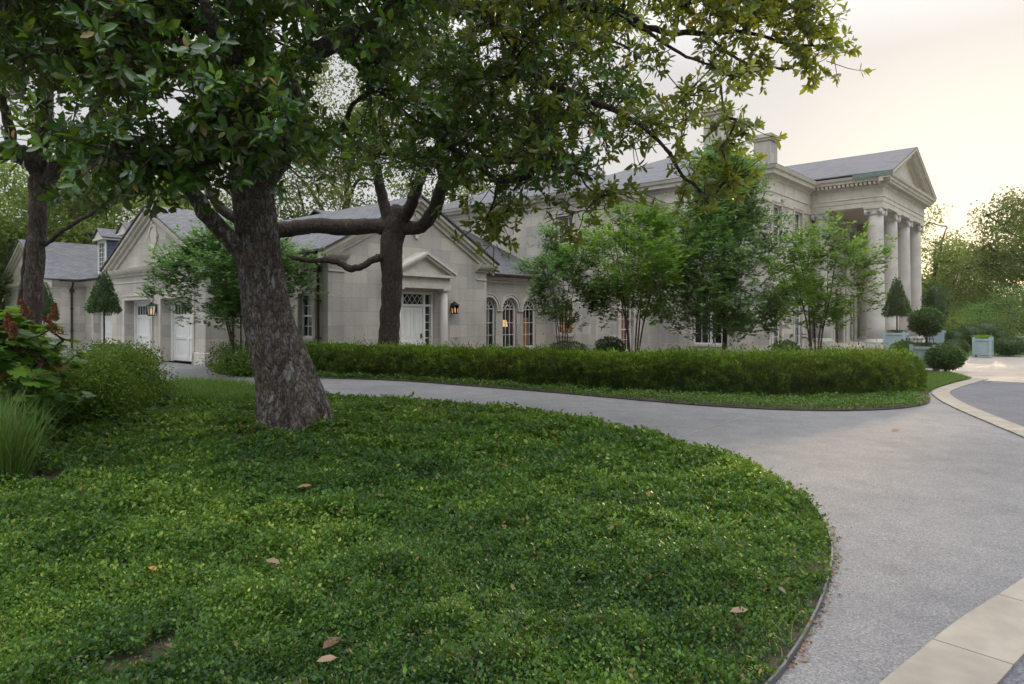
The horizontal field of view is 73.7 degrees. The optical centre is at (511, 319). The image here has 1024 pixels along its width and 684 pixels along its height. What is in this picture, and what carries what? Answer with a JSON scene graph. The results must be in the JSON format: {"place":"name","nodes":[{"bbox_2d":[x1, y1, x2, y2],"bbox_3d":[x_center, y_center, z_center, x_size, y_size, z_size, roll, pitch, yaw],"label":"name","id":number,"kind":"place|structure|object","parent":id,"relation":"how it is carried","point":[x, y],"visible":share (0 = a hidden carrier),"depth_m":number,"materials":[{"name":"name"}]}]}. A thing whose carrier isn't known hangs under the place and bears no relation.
{"place":"outdoors","nodes":[
{"label":"outdoors","id":0,"kind":"place"},
{"bbox_2d":[0,383,66,483],"bbox_3d":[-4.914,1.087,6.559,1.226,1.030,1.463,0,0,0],"label":"ornamental grass","id":1,"kind":"object","parent":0,"point":[15,455],"depth_m":6.54,"materials":[{"name":"green plant"}]},
{"bbox_2d":[42,282,59,341],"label":"topiary","id":2,"kind":"object","parent":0,"point":[48,301],"visible":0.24,"depth_m":30.92,"materials":[{"name":"green plant"}]},
{"bbox_2d":[81,269,122,345],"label":"topiary","id":3,"kind":"object","parent":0,"point":[104,298],"visible":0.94,"depth_m":25.40,"materials":[{"name":"green plant"}]},
{"bbox_2d":[0,399,832,683],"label":"planting bed","id":4,"kind":"object","parent":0,"point":[157,646],"visible":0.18,"depth_m":3.56,"materials":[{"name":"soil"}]},
{"bbox_2d":[2,334,60,387],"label":"loose shrub","id":5,"kind":"object","parent":4,"relation":"on","point":[23,365],"depth_m":10.75,"materials":[{"name":"green plant"}]},
{"bbox_2d":[0,299,96,434],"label":"hydrangea bush","id":6,"kind":"object","parent":4,"relation":"on","point":[40,376],"visible":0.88,"depth_m":8.06,"materials":[{"name":"green plant"}]},
{"bbox_2d":[0,341,153,426],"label":"loose shrub","id":7,"kind":"object","parent":4,"relation":"on","point":[107,388],"visible":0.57,"depth_m":9.74,"materials":[{"name":"green plant"}]},
{"bbox_2d":[0,6,206,345],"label":"magnolia tree","id":8,"kind":"object","parent":4,"relation":"on","point":[32,273],"visible":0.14,"depth_m":13.84,"materials":[{"name":"green plant"}]},
{"bbox_2d":[60,337,169,410],"bbox_3d":[-6.750,1.075,11.221,1.873,1.629,1.972,0,0,0],"label":"loose shrub","id":9,"kind":"object","parent":4,"relation":"on","point":[128,355],"visible":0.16,"depth_m":11.33,"materials":[{"name":"green plant"}]},
{"bbox_2d":[79,336,180,401],"bbox_3d":[-7.172,1.079,12.510,1.851,1.604,1.894,0,0,0],"label":"loose shrub","id":10,"kind":"object","parent":4,"relation":"on","point":[157,367],"visible":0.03,"depth_m":12.68,"materials":[{"name":"green plant"}]},
{"bbox_2d":[161,374,255,405],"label":"liriope grass","id":11,"kind":"structure","parent":4,"relation":"on","point":[200,388],"depth_m":12.95,"materials":[{"name":"green plant"}]},
{"bbox_2d":[0,0,474,432],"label":"magnolia tree","id":12,"kind":"object","parent":4,"relation":"on","point":[232,111],"visible":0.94,"depth_m":6.67,"materials":[{"name":"green plant"}]},
{"bbox_2d":[17,419,822,683],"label":"leaf litter","id":13,"kind":"object","parent":4,"relation":"on","point":[780,588],"visible":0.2,"depth_m":3.42,"materials":[{"name":"brown plant"}]},
{"bbox_2d":[0,381,840,683],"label":"jasmine groundcover","id":14,"kind":"object","parent":4,"relation":"on","point":[140,469],"visible":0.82,"depth_m":4.40,"materials":[{"name":"green plant"}]},
{"bbox_2d":[265,558,279,562],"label":"fallen leaf","id":15,"kind":"object","parent":14,"relation":"on","point":[272,560],"visible":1,"depth_m":4.17,"materials":[{"name":"beige plant"}]},
{"bbox_2d":[316,654,336,661],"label":"fallen leaf","id":16,"kind":"object","parent":14,"relation":"on","point":[330,657],"visible":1,"depth_m":2.96,"materials":[{"name":"beige plant"}]},
{"bbox_2d":[322,637,339,648],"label":"fallen leaf","id":17,"kind":"object","parent":14,"relation":"on","point":[328,643],"visible":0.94,"depth_m":3.11,"materials":[{"name":"brown plant"}]},
{"bbox_2d":[730,606,747,612],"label":"fallen leaf","id":18,"kind":"object","parent":14,"relation":"on","point":[736,609],"visible":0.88,"depth_m":3.46,"materials":[{"name":"beige plant"}]},
{"bbox_2d":[0,0,1023,300],"label":"sky","id":19,"kind":"structure","parent":0,"point":[947,81],"materials":[{"name":"white"}]},
{"bbox_2d":[59,349,1023,683],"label":"driveway","id":20,"kind":"structure","parent":0,"point":[931,547],"depth_m":6.37,"materials":[{"name":"grey asphalt"}]},
{"bbox_2d":[764,480,832,683],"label":"bed edging","id":21,"kind":"object","parent":20,"relation":"on","point":[773,678],"visible":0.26,"depth_m":3.40,"materials":[{"name":"grey metal"}]},
{"bbox_2d":[766,469,842,667],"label":"edge litter","id":22,"kind":"object","parent":20,"relation":"on","point":[804,644],"visible":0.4,"depth_m":3.67,"materials":[{"name":"brown plant"}]},
{"bbox_2d":[759,421,1019,677],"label":"drive litter","id":23,"kind":"object","parent":20,"relation":"on","point":[886,492],"visible":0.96,"depth_m":6.82,"materials":[{"name":"brown plant"}]},
{"bbox_2d":[883,331,908,349],"bbox_3d":[16.876,1.050,30.000,0.840,1.100,0.840,0,0,42],"label":"planter","id":24,"kind":"object","parent":20,"relation":"on","point":[889,338],"visible":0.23,"depth_m":29.80,"materials":[{"name":"blue paint"}]},
{"bbox_2d":[881,274,913,332],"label":"topiary","id":25,"kind":"object","parent":24,"relation":"on","point":[897,304],"visible":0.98,"depth_m":29.80,"materials":[{"name":"green plant"}]},
{"bbox_2d":[928,330,945,345],"bbox_3d":[22.360,1.065,36.000,0.800,1.070,0.800,0,0,42],"label":"planter","id":26,"kind":"object","parent":20,"relation":"on","point":[939,337],"visible":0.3,"depth_m":35.65,"materials":[{"name":"blue paint"}]},
{"bbox_2d":[920,278,950,322],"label":"topiary","id":27,"kind":"object","parent":26,"relation":"on","point":[935,297],"visible":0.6,"depth_m":35.70,"materials":[{"name":"green plant"}]},
{"bbox_2d":[879,378,1023,683],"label":"stone border","id":28,"kind":"object","parent":20,"relation":"on","point":[983,643],"visible":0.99,"depth_m":3.33,"materials":[{"name":"beige stone"}]},
{"bbox_2d":[941,338,971,352],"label":"boxwood shrub","id":29,"kind":"object","parent":20,"relation":"on","point":[963,344],"visible":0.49,"depth_m":29.21,"materials":[{"name":"green plant"}]},
{"bbox_2d":[945,327,968,341],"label":"boxwood shrub","id":30,"kind":"object","parent":20,"relation":"on","point":[956,333],"visible":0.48,"depth_m":35.67,"materials":[{"name":"green plant"}]},
{"bbox_2d":[957,322,986,349],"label":"boxwood shrub","id":31,"kind":"object","parent":20,"relation":"on","point":[970,330],"visible":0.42,"depth_m":35.65,"materials":[{"name":"green plant"}]},
{"bbox_2d":[974,319,1004,334],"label":"boxwood shrub","id":32,"kind":"object","parent":20,"relation":"on","point":[989,327],"visible":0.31,"depth_m":37.60,"materials":[{"name":"green plant"}]},
{"bbox_2d":[989,328,1016,340],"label":"boxwood shrub","id":33,"kind":"object","parent":20,"relation":"on","point":[1001,333],"visible":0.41,"depth_m":36.76,"materials":[{"name":"green plant"}]},
{"bbox_2d":[994,336,1023,355],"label":"boxwood shrub","id":34,"kind":"object","parent":20,"relation":"on","point":[1009,346],"visible":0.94,"depth_m":29.71,"materials":[{"name":"green plant"}]},
{"bbox_2d":[206,365,930,409],"bbox_3d":[2.891,1.584,25.667,21.665,0.001,21.693,0,0,31],"label":"house bed","id":35,"kind":"object","parent":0,"point":[758,405],"visible":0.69,"depth_m":13.43,"materials":[{"name":"soil"}]},
{"bbox_2d":[196,339,244,366],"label":"garden shrub","id":36,"kind":"object","parent":35,"relation":"on","point":[219,351],"visible":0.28,"depth_m":22.08,"materials":[{"name":"green plant"}]},
{"bbox_2d":[205,336,252,377],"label":"garden shrub","id":37,"kind":"object","parent":35,"relation":"on","point":[241,363],"visible":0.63,"depth_m":19.10,"materials":[{"name":"green plant"}]},
{"bbox_2d":[208,363,252,375],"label":"ivy groundcover","id":38,"kind":"object","parent":35,"relation":"on","point":[211,365],"visible":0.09,"depth_m":20.87,"materials":[{"name":"green plant"}]},
{"bbox_2d":[133,214,330,357],"bbox_3d":[-8.332,-0.805,20.730,4.737,4.922,4.702,0,0,37],"label":"crape myrtle","id":39,"kind":"object","parent":35,"relation":"on","point":[225,301],"visible":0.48,"depth_m":20.12,"materials":[{"name":"green plant"}]},
{"bbox_2d":[205,0,875,344],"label":"magnolia tree","id":40,"kind":"object","parent":35,"relation":"on","point":[535,137],"visible":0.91,"depth_m":10.27,"materials":[{"name":"green plant"}]},
{"bbox_2d":[507,219,616,349],"bbox_3d":[1.773,-0.911,23.466,3.366,5.127,3.194,0,0,33],"label":"crape myrtle","id":41,"kind":"object","parent":35,"relation":"on","point":[557,312],"visible":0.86,"depth_m":23.25,"materials":[{"name":"green plant"}]},
{"bbox_2d":[549,339,587,351],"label":"boxwood shrub","id":42,"kind":"object","parent":35,"relation":"on","point":[569,344],"visible":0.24,"depth_m":24.22,"materials":[{"name":"green plant"}]},
{"bbox_2d":[214,366,929,409],"bbox_3d":[-0.798,1.491,16.179,18.791,0.281,4.777,0,0,16],"label":"ivy groundcover","id":43,"kind":"object","parent":35,"relation":"on","point":[894,399],"visible":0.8,"depth_m":13.45,"materials":[{"name":"green plant"}]},
{"bbox_2d":[245,333,928,397],"bbox_3d":[0.516,0.960,16.956,18.046,1.317,3.998,0,0,16],"label":"hedge","id":44,"kind":"object","parent":35,"relation":"on","point":[870,370],"visible":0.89,"depth_m":14.92,"materials":[{"name":"green plant"}]},
{"bbox_2d":[593,335,625,351],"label":"boxwood shrub","id":45,"kind":"object","parent":35,"relation":"on","point":[611,342],"visible":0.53,"depth_m":23.25,"materials":[{"name":"green plant"}]},
{"bbox_2d":[556,193,705,352],"bbox_3d":[3.785,-1.270,22.399,4.910,5.851,5.185,0,0,0],"label":"crape myrtle","id":46,"kind":"object","parent":35,"relation":"on","point":[661,229],"visible":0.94,"depth_m":21.87,"materials":[{"name":"green plant"}]},
{"bbox_2d":[639,134,820,350],"bbox_3d":[7.357,-2.382,23.535,5.916,8.070,6.332,0,0,0],"label":"young oak","id":47,"kind":"object","parent":35,"relation":"on","point":[728,226],"visible":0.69,"depth_m":22.47,"materials":[{"name":"green plant"}]},
{"bbox_2d":[675,337,865,355],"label":"flowering plants","id":48,"kind":"object","parent":35,"relation":"on","point":[791,351],"visible":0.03,"depth_m":15.69,"materials":[{"name":"green plant"}]},
{"bbox_2d":[771,339,800,351],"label":"boxwood shrub","id":49,"kind":"object","parent":35,"relation":"on","point":[789,342],"visible":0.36,"depth_m":26.26,"materials":[{"name":"green plant"}]},
{"bbox_2d":[759,207,901,351],"bbox_3d":[9.499,-0.826,20.568,3.363,4.961,3.808,0,0,45],"label":"crape myrtle","id":50,"kind":"object","parent":35,"relation":"on","point":[808,286],"visible":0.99,"depth_m":20.20,"materials":[{"name":"green plant"}]},
{"bbox_2d":[921,371,970,394],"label":"lawn grass","id":51,"kind":"structure","parent":0,"point":[937,379],"depth_m":17.95,"materials":[{"name":"green plant"}]},
{"bbox_2d":[925,357,1023,382],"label":"paved court","id":52,"kind":"object","parent":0,"point":[1005,369],"visible":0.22,"depth_m":21.93,"materials":[{"name":"beige stone"}]},
{"bbox_2d":[889,339,913,350],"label":"boxwood shrub","id":53,"kind":"object","parent":52,"relation":"on","point":[904,343],"visible":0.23,"depth_m":25.83,"materials":[{"name":"green plant"}]},
{"bbox_2d":[909,344,937,370],"bbox_3d":[13.062,1.185,21.600,0.720,0.830,0.720,0,0,42],"label":"planter","id":54,"kind":"object","parent":52,"relation":"on","point":[921,350],"visible":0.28,"depth_m":21.38,"materials":[{"name":"blue paint"}]},
{"bbox_2d":[906,306,945,345],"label":"topiary","id":55,"kind":"object","parent":54,"relation":"on","point":[926,322],"visible":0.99,"depth_m":21.38,"materials":[{"name":"green plant"}]},
{"bbox_2d":[923,344,968,370],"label":"boxwood shrub","id":56,"kind":"object","parent":52,"relation":"on","point":[945,357],"visible":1,"depth_m":20.62,"materials":[{"name":"green plant"}]},
{"bbox_2d":[972,337,993,357],"bbox_3d":[20.207,1.165,29.300,0.680,0.870,0.680,0,0,42],"label":"planter","id":57,"kind":"object","parent":52,"relation":"on","point":[983,346],"visible":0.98,"depth_m":29.08,"materials":[{"name":"blue paint"}]},
{"bbox_2d":[970,335,993,337],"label":"sedum plant","id":58,"kind":"object","parent":57,"relation":"on","point":[981,336],"visible":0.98,"depth_m":29.17,"materials":[{"name":"green plant"}]},
{"bbox_2d":[950,381,1023,683],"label":"court","id":59,"kind":"object","parent":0,"point":[1005,401],"visible":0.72,"depth_m":13.53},
{"label":"ground","id":60,"kind":"structure","parent":0,"visible":0},
{"bbox_2d":[0,250,13,311],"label":"tree","id":61,"kind":"object","parent":60,"relation":"on","point":[2,284],"visible":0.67,"depth_m":41.02,"materials":[{"name":"green plant"}]},
{"bbox_2d":[0,160,131,309],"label":"tree","id":62,"kind":"object","parent":60,"relation":"on","point":[16,230],"visible":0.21,"depth_m":43.20,"materials":[{"name":"green plant"}]},
{"bbox_2d":[0,174,213,263],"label":"tree","id":63,"kind":"object","parent":60,"relation":"on","point":[89,228],"visible":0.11,"depth_m":45.78,"materials":[{"name":"green plant"}]},
{"bbox_2d":[114,164,290,223],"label":"tree","id":64,"kind":"object","parent":60,"relation":"on","point":[226,203],"visible":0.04,"depth_m":50.76,"materials":[{"name":"green plant"}]},
{"bbox_2d":[275,152,354,220],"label":"tree","id":65,"kind":"object","parent":60,"relation":"on","point":[331,193],"visible":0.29,"depth_m":42.88,"materials":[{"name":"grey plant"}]},
{"bbox_2d":[269,4,432,209],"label":"tree","id":66,"kind":"object","parent":60,"relation":"on","point":[338,121],"visible":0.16,"depth_m":48.26,"materials":[{"name":"green plant"}]},
{"bbox_2d":[385,161,535,204],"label":"tree","id":67,"kind":"object","parent":60,"relation":"on","point":[398,187],"visible":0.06,"depth_m":60.63,"materials":[{"name":"green plant"}]},
{"bbox_2d":[0,105,936,365],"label":"mansion","id":68,"kind":"structure","parent":60,"relation":"on","point":[892,192],"depth_m":31.39,"materials":[{"name":"stone"}]},
{"bbox_2d":[101,312,111,343],"bbox_3d":[-20.883,0.390,35.731,3.100,2.420,0.150,0,0,42],"label":"garage door","id":69,"kind":"structure","parent":68,"relation":"in","point":[108,316],"depth_m":36.32,"materials":[{"name":"paint"}]},
{"bbox_2d":[134,300,149,352],"bbox_3d":[-15.060,0.390,28.324,2.850,2.420,0.150,0,0,42],"label":"garage door","id":70,"kind":"structure","parent":68,"relation":"in","point":[141,320],"depth_m":28.83,"materials":[{"name":"paint"}]},
{"bbox_2d":[146,302,156,315],"bbox_3d":[-14.039,-0.432,26.605,0.300,0.549,0.350,0,0,42],"label":"wall lantern","id":71,"kind":"object","parent":68,"relation":"attached to","point":[153,311],"depth_m":26.58,"materials":[{"name":"black metal"}]},
{"bbox_2d":[171,298,191,361],"bbox_3d":[-12.240,0.390,25.813,2.800,2.420,0.150,0,0,42],"label":"garage door","id":72,"kind":"structure","parent":68,"relation":"in","point":[181,337],"depth_m":26.25,"materials":[{"name":"paint"}]},
{"bbox_2d":[302,293,314,341],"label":"window","id":73,"kind":"structure","parent":68,"relation":"in","point":[308,305],"depth_m":23.22,"materials":[{"name":"white paint"}]},
{"bbox_2d":[403,306,421,344],"bbox_3d":[-3.619,0.540,24.869,0.128,2.080,0.940,0,0,42],"label":"door","id":74,"kind":"structure","parent":68,"relation":"in","point":[412,315],"depth_m":24.89,"materials":[{"name":"paint"}]},
{"bbox_2d":[451,301,458,313],"bbox_3d":[-2.187,-0.471,25.961,0.308,0.483,0.264,0,0,42],"label":"wall lantern","id":75,"kind":"object","parent":68,"relation":"attached to","point":[454,307],"depth_m":25.96,"materials":[{"name":"black metal"}]},
{"bbox_2d":[486,298,493,344],"bbox_3d":[-1.111,0.155,29.140,0.080,2.190,0.920,0,0,42],"label":"window","id":76,"kind":"structure","parent":68,"relation":"in","point":[492,306],"depth_m":29.42,"materials":[{"name":"white paint"}]},
{"bbox_2d":[486,299,516,348],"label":"window","id":77,"kind":"structure","parent":68,"relation":"in","point":[488,311],"depth_m":30.06,"materials":[{"name":"white paint"}]},
{"bbox_2d":[554,304,573,336],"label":"window","id":78,"kind":"structure","parent":68,"relation":"in","point":[560,325],"depth_m":31.98,"materials":[{"name":"white paint"}]},
{"bbox_2d":[558,216,571,246],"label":"window","id":79,"kind":"structure","parent":68,"relation":"in","point":[568,219],"depth_m":32.63,"materials":[{"name":"grey glass"}]},
{"bbox_2d":[621,297,633,352],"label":"window","id":80,"kind":"structure","parent":68,"relation":"in","point":[623,327],"depth_m":32.79,"materials":[{"name":"white paint"}]},
{"bbox_2d":[622,219,632,256],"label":"window","id":81,"kind":"structure","parent":68,"relation":"in","point":[625,227],"depth_m":32.75,"materials":[{"name":"grey glass"}]},
{"bbox_2d":[691,294,721,346],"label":"window","id":82,"kind":"structure","parent":68,"relation":"in","point":[697,341],"depth_m":34.37,"materials":[{"name":"white paint"}]},
{"bbox_2d":[773,206,778,246],"bbox_3d":[12.191,-4.305,31.578,0.250,1.990,1.170,0,0,42],"label":"window","id":83,"kind":"structure","parent":68,"relation":"in","point":[777,207],"depth_m":31.97,"materials":[{"name":"grey glass"}]},
{"bbox_2d":[774,288,778,343],"bbox_3d":[12.127,-0.100,31.634,0.080,2.800,1.050,0,0,42],"label":"window","id":84,"kind":"structure","parent":68,"relation":"in","point":[775,288],"depth_m":31.97,"materials":[{"name":"white paint"}]},
{"bbox_2d":[795,212,799,243],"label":"window","id":85,"kind":"structure","parent":68,"relation":"in","point":[798,214],"depth_m":34.07,"materials":[{"name":"grey glass"}]},
{"bbox_2d":[795,291,803,347],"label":"window","id":86,"kind":"structure","parent":68,"relation":"in","point":[798,291],"depth_m":34.07,"materials":[{"name":"white paint"}]},
{"bbox_2d":[835,294,837,342],"bbox_3d":[18.109,-0.015,38.459,0.080,2.930,1.460,0,0,42],"label":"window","id":87,"kind":"structure","parent":68,"relation":"in","point":[836,333],"depth_m":38.74,"materials":[{"name":"white metal"}]},
{"bbox_2d":[850,297,852,341],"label":"window","id":88,"kind":"structure","parent":68,"relation":"in","point":[851,340],"depth_m":40.82,"materials":[{"name":"white paint"}]},
{"bbox_2d":[922,278,968,329],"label":"garden shrub","id":89,"kind":"object","parent":60,"relation":"on","point":[951,300],"visible":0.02,"depth_m":47.34,"materials":[{"name":"green plant"}]},
{"bbox_2d":[921,204,980,309],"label":"tree","id":90,"kind":"object","parent":60,"relation":"on","point":[936,260],"visible":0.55,"depth_m":56.89,"materials":[{"name":"green plant"}]},
{"bbox_2d":[937,308,987,331],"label":"garden shrub","id":91,"kind":"object","parent":60,"relation":"on","point":[958,323],"visible":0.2,"depth_m":41.27,"materials":[{"name":"green plant"}]},
{"bbox_2d":[923,233,1003,327],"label":"tree","id":92,"kind":"object","parent":60,"relation":"on","point":[961,247],"visible":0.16,"depth_m":61.24,"materials":[{"name":"green plant"}]},
{"bbox_2d":[922,281,1023,334],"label":"woodland","id":93,"kind":"object","parent":60,"relation":"on","point":[996,299],"visible":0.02,"depth_m":75.49,"materials":[{"name":"green plant"}]},
{"bbox_2d":[926,245,1023,315],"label":"tree","id":94,"kind":"object","parent":60,"relation":"on","point":[1004,305],"visible":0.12,"depth_m":63.88,"materials":[{"name":"green plant"}]},
{"bbox_2d":[930,271,1022,333],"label":"garden shrub","id":95,"kind":"object","parent":60,"relation":"on","point":[983,286],"visible":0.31,"depth_m":57.15,"materials":[{"name":"green plant"}]},
{"bbox_2d":[943,297,1010,329],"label":"garden shrub","id":96,"kind":"object","parent":60,"relation":"on","point":[967,315],"visible":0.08,"depth_m":45.10,"materials":[{"name":"green plant"}]},
{"bbox_2d":[946,186,1023,320],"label":"tree","id":97,"kind":"object","parent":60,"relation":"on","point":[998,254],"visible":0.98,"depth_m":51.76,"materials":[{"name":"green plant"}]},
{"bbox_2d":[948,302,1022,334],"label":"garden shrub","id":98,"kind":"object","parent":60,"relation":"on","point":[983,313],"visible":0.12,"depth_m":47.40,"materials":[{"name":"green plant"}]},
{"bbox_2d":[957,301,1015,333],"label":"garden shrub","id":99,"kind":"object","parent":60,"relation":"on","point":[975,310],"visible":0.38,"depth_m":42.75,"materials":[{"name":"green plant"}]},
{"bbox_2d":[966,349,1023,355],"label":"lawn grass","id":100,"kind":"structure","parent":60,"relation":"on","point":[969,353],"depth_m":30.95,"materials":[{"name":"green plant"}]},
{"bbox_2d":[967,274,1023,335],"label":"garden shrub","id":101,"kind":"object","parent":60,"relation":"on","point":[1015,300],"visible":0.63,"depth_m":44.02,"materials":[{"name":"green plant"}]},
{"bbox_2d":[984,307,1023,340],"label":"garden shrub","id":102,"kind":"object","parent":60,"relation":"on","point":[1017,328],"visible":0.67,"depth_m":39.89,"materials":[{"name":"green plant"}]},
{"bbox_2d":[986,188,1022,284],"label":"tree","id":103,"kind":"object","parent":60,"relation":"on","point":[1005,232],"visible":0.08,"depth_m":63.07,"materials":[{"name":"green plant"}]}
]}

